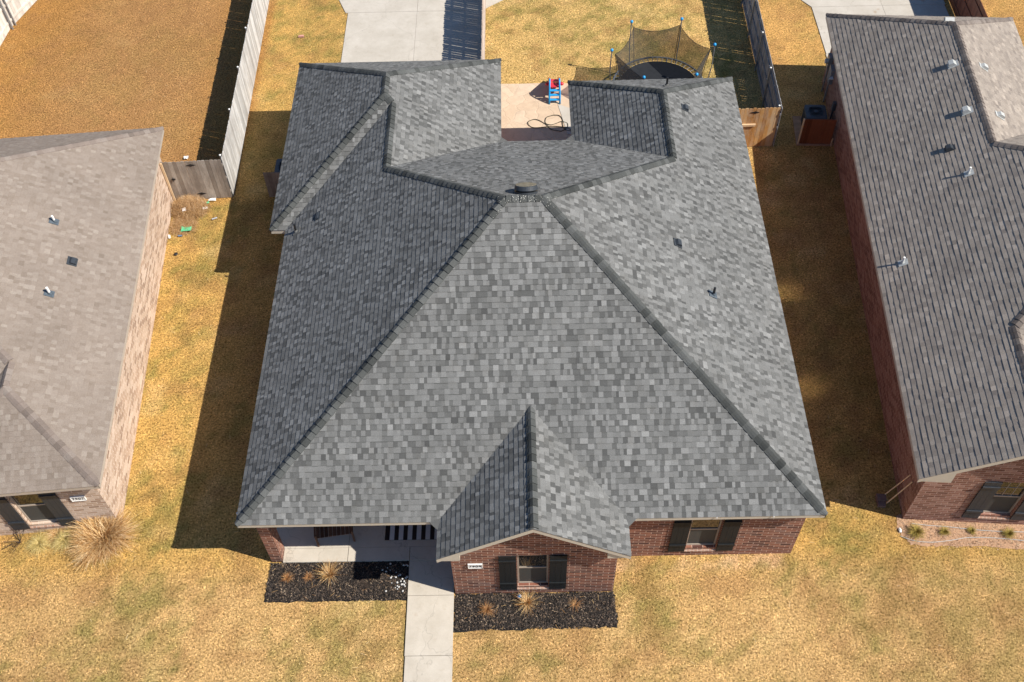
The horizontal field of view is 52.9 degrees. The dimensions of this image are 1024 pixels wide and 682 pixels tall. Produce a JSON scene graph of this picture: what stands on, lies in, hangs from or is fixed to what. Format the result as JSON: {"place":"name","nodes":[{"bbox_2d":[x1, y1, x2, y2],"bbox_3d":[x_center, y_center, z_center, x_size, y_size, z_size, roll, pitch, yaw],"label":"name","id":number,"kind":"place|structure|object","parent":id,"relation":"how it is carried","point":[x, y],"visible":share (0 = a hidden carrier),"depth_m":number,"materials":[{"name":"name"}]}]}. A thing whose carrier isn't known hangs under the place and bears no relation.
{"place":"outdoors","nodes":[
{"label":"outdoors","id":0,"kind":"place"},
{"bbox_2d":[21,531,52,560],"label":"ornamental grass","id":1,"kind":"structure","parent":0,"point":[36,543],"depth_m":28.14,"materials":[{"name":"beige plant"}]},
{"bbox_2d":[48,528,76,555],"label":"ornamental grass","id":2,"kind":"object","parent":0,"point":[63,542],"depth_m":28.16,"materials":[{"name":"beige plant"}]},
{"bbox_2d":[61,505,145,575],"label":"ornamental grass","id":3,"kind":"object","parent":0,"point":[108,534],"depth_m":27.95,"materials":[{"name":"beige plant"}]},
{"bbox_2d":[339,0,501,62],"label":"driveway","id":4,"kind":"structure","parent":0,"point":[381,30],"depth_m":42.02,"materials":[{"name":"concrete"}]},
{"bbox_2d":[0,0,1023,681],"bbox_3d":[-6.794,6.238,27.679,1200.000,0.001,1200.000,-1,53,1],"label":"ground","id":5,"kind":"structure","parent":0,"point":[238,208],"depth_m":29.39,"materials":[{"name":"plant"}]},
{"bbox_2d":[0,6,10,45],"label":"wooden fence","id":6,"kind":"object","parent":5,"relation":"on","point":[5,27],"visible":1,"depth_m":42.07,"materials":[{"name":"white wood"}]},
{"bbox_2d":[0,1,13,29],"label":"fence post","id":7,"kind":"object","parent":5,"relation":"on","point":[6,15],"visible":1,"depth_m":42.09,"materials":[{"name":"wood"}]},
{"bbox_2d":[0,528,23,551],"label":"bare shrub","id":8,"kind":"object","parent":5,"relation":"on","point":[14,540],"visible":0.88,"depth_m":28.25,"materials":[{"name":"brown plant"}]},
{"bbox_2d":[0,0,36,25],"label":"wooden fence","id":9,"kind":"object","parent":5,"relation":"on","point":[15,10],"visible":1,"depth_m":42.71,"materials":[{"name":"white wood"}]},
{"bbox_2d":[40,528,65,549],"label":"ornamental grass","id":10,"kind":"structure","parent":5,"relation":"on","point":[52,534],"depth_m":28.40,"materials":[{"name":"beige plant"}]},
{"bbox_2d":[0,126,173,535],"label":"brick house","id":11,"kind":"structure","parent":5,"relation":"on","point":[85,218],"depth_m":29.05,"materials":[{"name":"beige"}]},
{"bbox_2d":[8,494,61,528],"bbox_3d":[-12.813,4.486,27.605,0.860,1.930,0.160,-5,53,-2],"label":"window","id":12,"kind":"structure","parent":11,"relation":"in","point":[33,508],"depth_m":27.74,"materials":[{"name":"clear glass"}]},
{"bbox_2d":[168,214,199,236],"bbox_3d":[-11.364,-4.047,35.455,1.302,0.280,1.201,-1,53,1],"label":"tumbleweed","id":13,"kind":"object","parent":5,"relation":"on","point":[181,223],"visible":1,"depth_m":35.49,"materials":[{"name":"brown plant"}]},
{"bbox_2d":[181,226,191,231],"bbox_3d":[-11.191,-3.851,35.371,0.340,0.062,0.220,-1,53,1],"label":"green scrap","id":14,"kind":"object","parent":13,"relation":"on","point":[187,228],"visible":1,"depth_m":35.38,"materials":[{"name":"plastic"}]},
{"bbox_2d":[170,194,211,222],"bbox_3d":[-11.281,-4.778,35.795,1.646,0.625,1.412,-1,53,1],"label":"tumbleweed","id":15,"kind":"object","parent":5,"relation":"on","point":[195,201],"visible":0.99,"depth_m":35.79,"materials":[{"name":"brown plant"}]},
{"bbox_2d":[159,159,232,199],"bbox_3d":[-10.916,-5.566,35.641,2.072,1.791,0.106,-3,53,-1],"label":"wooden fence","id":16,"kind":"object","parent":5,"relation":"on","point":[179,180],"visible":0.91,"depth_m":35.59,"materials":[{"name":"brown wood"}]},
{"bbox_2d":[219,0,268,195],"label":"wooden fence","id":17,"kind":"object","parent":5,"relation":"on","point":[230,157],"visible":1,"depth_m":38.37,"materials":[{"name":"grey wood"}]},
{"bbox_2d":[263,172,279,196],"bbox_3d":[-7.856,-5.469,35.889,1.420,1.164,0.058,-1,53,1],"label":"screen fence","id":18,"kind":"object","parent":5,"relation":"on","point":[271,179],"visible":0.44,"depth_m":35.75,"materials":[{"name":"brown wood"}]},
{"bbox_2d":[274,159,281,171],"bbox_3d":[-7.930,-5.942,36.460,0.760,0.754,0.760,-1,53,1],"label":"air conditioner","id":19,"kind":"object","parent":5,"relation":"on","point":[278,165],"visible":0.13,"depth_m":36.21,"materials":[{"name":"metal"}]},
{"bbox_2d":[264,561,408,602],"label":"mulch","id":20,"kind":"object","parent":5,"relation":"on","point":[312,583],"visible":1,"depth_m":27.43,"materials":[{"name":"black wood"}]},
{"bbox_2d":[281,572,293,584],"bbox_3d":[-5.987,6.301,27.456,0.438,0.207,0.431,-1,53,1],"label":"dry plant","id":21,"kind":"object","parent":20,"relation":"on","point":[286,577],"visible":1,"depth_m":27.45,"materials":[{"name":"brown plant"}]},
{"bbox_2d":[303,571,314,580],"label":"dry plant","id":22,"kind":"object","parent":20,"relation":"on","point":[308,576],"visible":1,"depth_m":27.52,"materials":[{"name":"brown plant"}]},
{"bbox_2d":[311,559,347,586],"bbox_3d":[-4.852,6.174,27.378,0.894,0.442,0.908,-32,58,-21],"label":"dry plant","id":23,"kind":"object","parent":20,"relation":"on","point":[329,573],"visible":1,"depth_m":27.45,"materials":[{"name":"beige plant"}]},
{"bbox_2d":[352,569,376,592],"bbox_3d":[-3.856,6.380,27.410,0.890,0.104,0.841,-1,53,1],"label":"dry plant","id":24,"kind":"object","parent":20,"relation":"on","point":[360,577],"visible":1,"depth_m":27.45,"materials":[{"name":"black plant"}]},
{"bbox_2d":[277,525,436,562],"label":"porch floor","id":25,"kind":"structure","parent":5,"relation":"on","point":[371,544],"depth_m":28.02,"materials":[{"name":"concrete"}]},
{"bbox_2d":[314,526,355,546],"bbox_3d":[-4.830,5.030,27.881,1.024,0.950,0.630,-7,53,-4],"label":"porch bench","id":26,"kind":"object","parent":25,"relation":"on","point":[321,531],"visible":0.29,"depth_m":27.85,"materials":[{"name":"brown wood"}]},
{"bbox_2d":[385,525,436,539],"bbox_3d":[-2.494,5.073,28.382,1.970,0.013,0.880,-1,53,1],"label":"porch rug","id":27,"kind":"object","parent":25,"relation":"on","point":[410,532],"visible":0.4,"depth_m":28.24,"materials":[{"name":"black fabric"}]},
{"bbox_2d":[404,560,453,681],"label":"walkway","id":28,"kind":"structure","parent":5,"relation":"on","point":[428,655],"depth_m":26.70,"materials":[{"name":"concrete"}]},
{"bbox_2d":[481,0,485,59],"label":"wooden fence","id":29,"kind":"object","parent":5,"relation":"on","point":[483,30],"visible":0.62,"depth_m":39.81,"materials":[{"name":"white wood"}]},
{"bbox_2d":[4,0,1022,681],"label":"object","id":30,"kind":"object","parent":5,"relation":"on","point":[370,564],"visible":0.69,"depth_m":28.33,"materials":[{"name":"beige plant"}]},
{"bbox_2d":[235,58,827,593],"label":"brick house","id":31,"kind":"structure","parent":5,"relation":"on","point":[495,360],"depth_m":26.16,"materials":[{"name":"grey"}]},
{"bbox_2d":[517,555,548,589],"bbox_3d":[0.532,5.850,26.235,0.830,1.990,0.160,-1,53,1],"label":"window","id":32,"kind":"structure","parent":31,"relation":"in","point":[530,568],"depth_m":26.34,"materials":[{"name":"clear glass"}]},
{"bbox_2d":[684,519,722,551],"bbox_3d":[4.996,4.981,26.818,0.840,1.950,0.160,-1,53,1],"label":"window","id":33,"kind":"structure","parent":31,"relation":"in","point":[702,532],"depth_m":26.99,"materials":[{"name":"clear glass"}]},
{"bbox_2d":[453,591,618,632],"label":"mulch","id":34,"kind":"object","parent":5,"relation":"on","point":[585,622],"visible":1,"depth_m":26.84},
{"bbox_2d":[480,601,491,618],"bbox_3d":[-0.655,6.979,26.810,0.540,0.210,0.550,-1,53,1],"label":"dry plant","id":35,"kind":"object","parent":34,"relation":"on","point":[487,609],"visible":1,"depth_m":26.81,"materials":[{"name":"brown plant"}]},
{"bbox_2d":[513,590,544,616],"bbox_3d":[0.394,6.798,26.841,0.827,0.341,0.886,30,59,22],"label":"dry plant","id":36,"kind":"object","parent":34,"relation":"on","point":[528,601],"visible":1,"depth_m":26.89,"materials":[{"name":"beige plant"}]},
{"bbox_2d":[568,596,583,610],"bbox_3d":[1.635,6.895,26.899,0.432,0.084,0.531,18,55,15],"label":"dry plant","id":37,"kind":"object","parent":34,"relation":"on","point":[575,601],"visible":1,"depth_m":26.91,"materials":[{"name":"brown plant"}]},
{"bbox_2d":[609,17,715,79],"bbox_3d":[5.492,-9.898,38.138,3.855,2.474,3.508,-1,53,1],"label":"trampoline","id":38,"kind":"object","parent":5,"relation":"on","point":[675,45],"visible":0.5,"depth_m":38.74,"materials":[{"name":"black mesh fabric"},{"name":"galvanised steel"},{"name":"blue plastic"}]},
{"bbox_2d":[739,107,780,146],"bbox_3d":[8.398,-7.602,36.738,2.133,1.794,0.108,-2,53,0],"label":"wooden fence","id":39,"kind":"object","parent":5,"relation":"on","point":[759,126],"visible":0.65,"depth_m":36.60,"materials":[{"name":"brown wood"}]},
{"bbox_2d":[740,0,782,146],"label":"wooden fence","id":40,"kind":"object","parent":5,"relation":"on","point":[764,68],"visible":0.92,"depth_m":39.04,"materials":[{"name":"wood"}]},
{"bbox_2d":[792,116,832,145],"bbox_3d":[11.034,-7.713,37.915,1.302,0.100,1.575,2,53,3],"label":"equipment pad","id":41,"kind":"object","parent":5,"relation":"on","point":[797,125],"visible":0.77,"depth_m":37.89,"materials":[{"name":"grey concrete"}]},
{"bbox_2d":[801,105,827,124],"bbox_3d":[11.043,-8.119,37.674,0.760,0.754,0.760,2,53,3],"label":"air conditioner","id":42,"kind":"object","parent":41,"relation":"on","point":[814,112],"visible":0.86,"depth_m":37.42,"materials":[{"name":"metal"}]},
{"bbox_2d":[797,118,832,145],"bbox_3d":[10.976,-7.490,36.990,1.216,1.200,0.064,3,53,4],"label":"screen post","id":43,"kind":"object","parent":41,"relation":"on","point":[801,132],"visible":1,"depth_m":37.11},
{"bbox_2d":[799,119,836,143],"bbox_3d":[10.980,-7.523,37.014,1.143,1.162,0.059,2,53,3],"label":"screen fence","id":44,"kind":"object","parent":41,"relation":"on","point":[817,131],"visible":1,"depth_m":36.98,"materials":[{"name":"red wood"}]},
{"bbox_2d":[875,493,886,507],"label":"splash block","id":45,"kind":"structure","parent":5,"relation":"on","point":[881,499],"depth_m":28.50,"materials":[{"name":"grey concrete"}]},
{"bbox_2d":[885,474,910,494],"bbox_3d":[10.532,3.926,28.129,0.401,1.131,0.036,4,53,4],"label":"leaning stick","id":46,"kind":"object","parent":45,"relation":"on","point":[897,484],"visible":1,"depth_m":28.10,"materials":[{"name":"wood"}]},
{"bbox_2d":[821,13,1023,524],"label":"brick house","id":47,"kind":"structure","parent":5,"relation":"on","point":[926,113],"depth_m":29.77,"materials":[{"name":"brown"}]},
{"bbox_2d":[886,481,912,502],"bbox_3d":[10.534,4.121,28.006,0.420,1.132,0.036,-3,53,-1],"label":"leaning stick","id":48,"kind":"object","parent":47,"relation":"attached to","point":[899,492],"visible":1,"depth_m":27.98,"materials":[{"name":"brown wood"}]},
{"bbox_2d":[977,482,1023,519],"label":"window","id":49,"kind":"structure","parent":47,"relation":"in","point":[1005,499],"depth_m":27.32,"materials":[{"name":"clear glass"}]},
{"bbox_2d":[896,514,1023,549],"bbox_3d":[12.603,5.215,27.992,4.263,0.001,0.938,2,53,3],"label":"gravel bed","id":50,"kind":"object","parent":5,"relation":"on","point":[985,540],"visible":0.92,"depth_m":27.97,"materials":[{"name":"beige gravel"}]},
{"bbox_2d":[906,521,928,541],"bbox_3d":[10.995,5.160,27.935,0.754,0.213,0.735,-1,53,1],"label":"shrublet","id":51,"kind":"object","parent":50,"relation":"on","point":[916,529],"visible":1,"depth_m":27.93,"materials":[{"name":"green plant"}]},
{"bbox_2d":[939,525,951,535],"bbox_3d":[11.750,5.147,27.968,0.449,0.148,0.439,-1,53,1],"label":"shrublet","id":52,"kind":"object","parent":50,"relation":"on","point":[944,531],"visible":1,"depth_m":27.95,"materials":[{"name":"green plant"}]},
{"bbox_2d":[901,536,1023,541],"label":"drip hose","id":53,"kind":"object","parent":50,"relation":"on","point":[966,537],"visible":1,"depth_m":27.87,"materials":[{"name":"grey rubber"}]},
{"bbox_2d":[912,523,1016,531],"bbox_3d":[12.664,5.116,28.038,3.468,0.016,0.081,3,53,4],"label":"drip hose","id":54,"kind":"object","parent":50,"relation":"on","point":[962,528],"visible":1,"depth_m":28.07,"materials":[{"name":"grey rubber"}]},
{"bbox_2d":[967,525,976,533],"bbox_3d":[12.479,5.145,27.974,0.353,0.113,0.414,-1,53,1],"label":"shrublet","id":55,"kind":"object","parent":50,"relation":"on","point":[971,529],"visible":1,"depth_m":27.99,"materials":[{"name":"green plant"}]},
{"bbox_2d":[1000,526,1016,538],"bbox_3d":[13.459,5.199,27.868,0.528,0.179,0.511,-30,58,-20],"label":"shrublet","id":56,"kind":"object","parent":50,"relation":"on","point":[1010,532],"visible":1,"depth_m":27.87,"materials":[{"name":"green plant"}]},
{"bbox_2d":[949,0,987,16],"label":"wooden fence","id":57,"kind":"object","parent":5,"relation":"on","point":[967,8],"visible":0.2,"depth_m":40.64,"materials":[{"name":"red wood"}]},
{"bbox_2d":[501,83,570,140],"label":"patio","id":58,"kind":"structure","parent":0,"point":[522,105],"depth_m":38.80,"materials":[{"name":"beige concrete"}]},
{"bbox_2d":[528,115,570,130],"bbox_3d":[1.506,-8.092,38.355,1.850,0.044,0.996,-1,53,1],"label":"garden hose","id":59,"kind":"object","parent":58,"relation":"on","point":[562,121],"visible":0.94,"depth_m":38.30,"materials":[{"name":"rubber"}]},
{"bbox_2d":[545,77,563,103],"bbox_3d":[1.602,-9.786,39.149,0.712,0.853,1.424,-1,53,1],"label":"toddler slide","id":60,"kind":"object","parent":58,"relation":"on","point":[553,83],"visible":1,"depth_m":38.85,"materials":[{"name":"blue plastic"}]},
{"bbox_2d":[558,104,570,133],"bbox_3d":[2.035,-8.302,38.523,0.580,0.014,1.700,-1,53,1],"label":"patio step","id":61,"kind":"object","parent":58,"relation":"on","point":[565,112],"visible":0.53,"depth_m":38.63,"materials":[{"name":"concrete"}]},
{"bbox_2d":[801,0,948,56],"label":"driveway","id":62,"kind":"structure","parent":0,"point":[821,8],"depth_m":42.32,"materials":[{"name":"concrete"}]}
]}

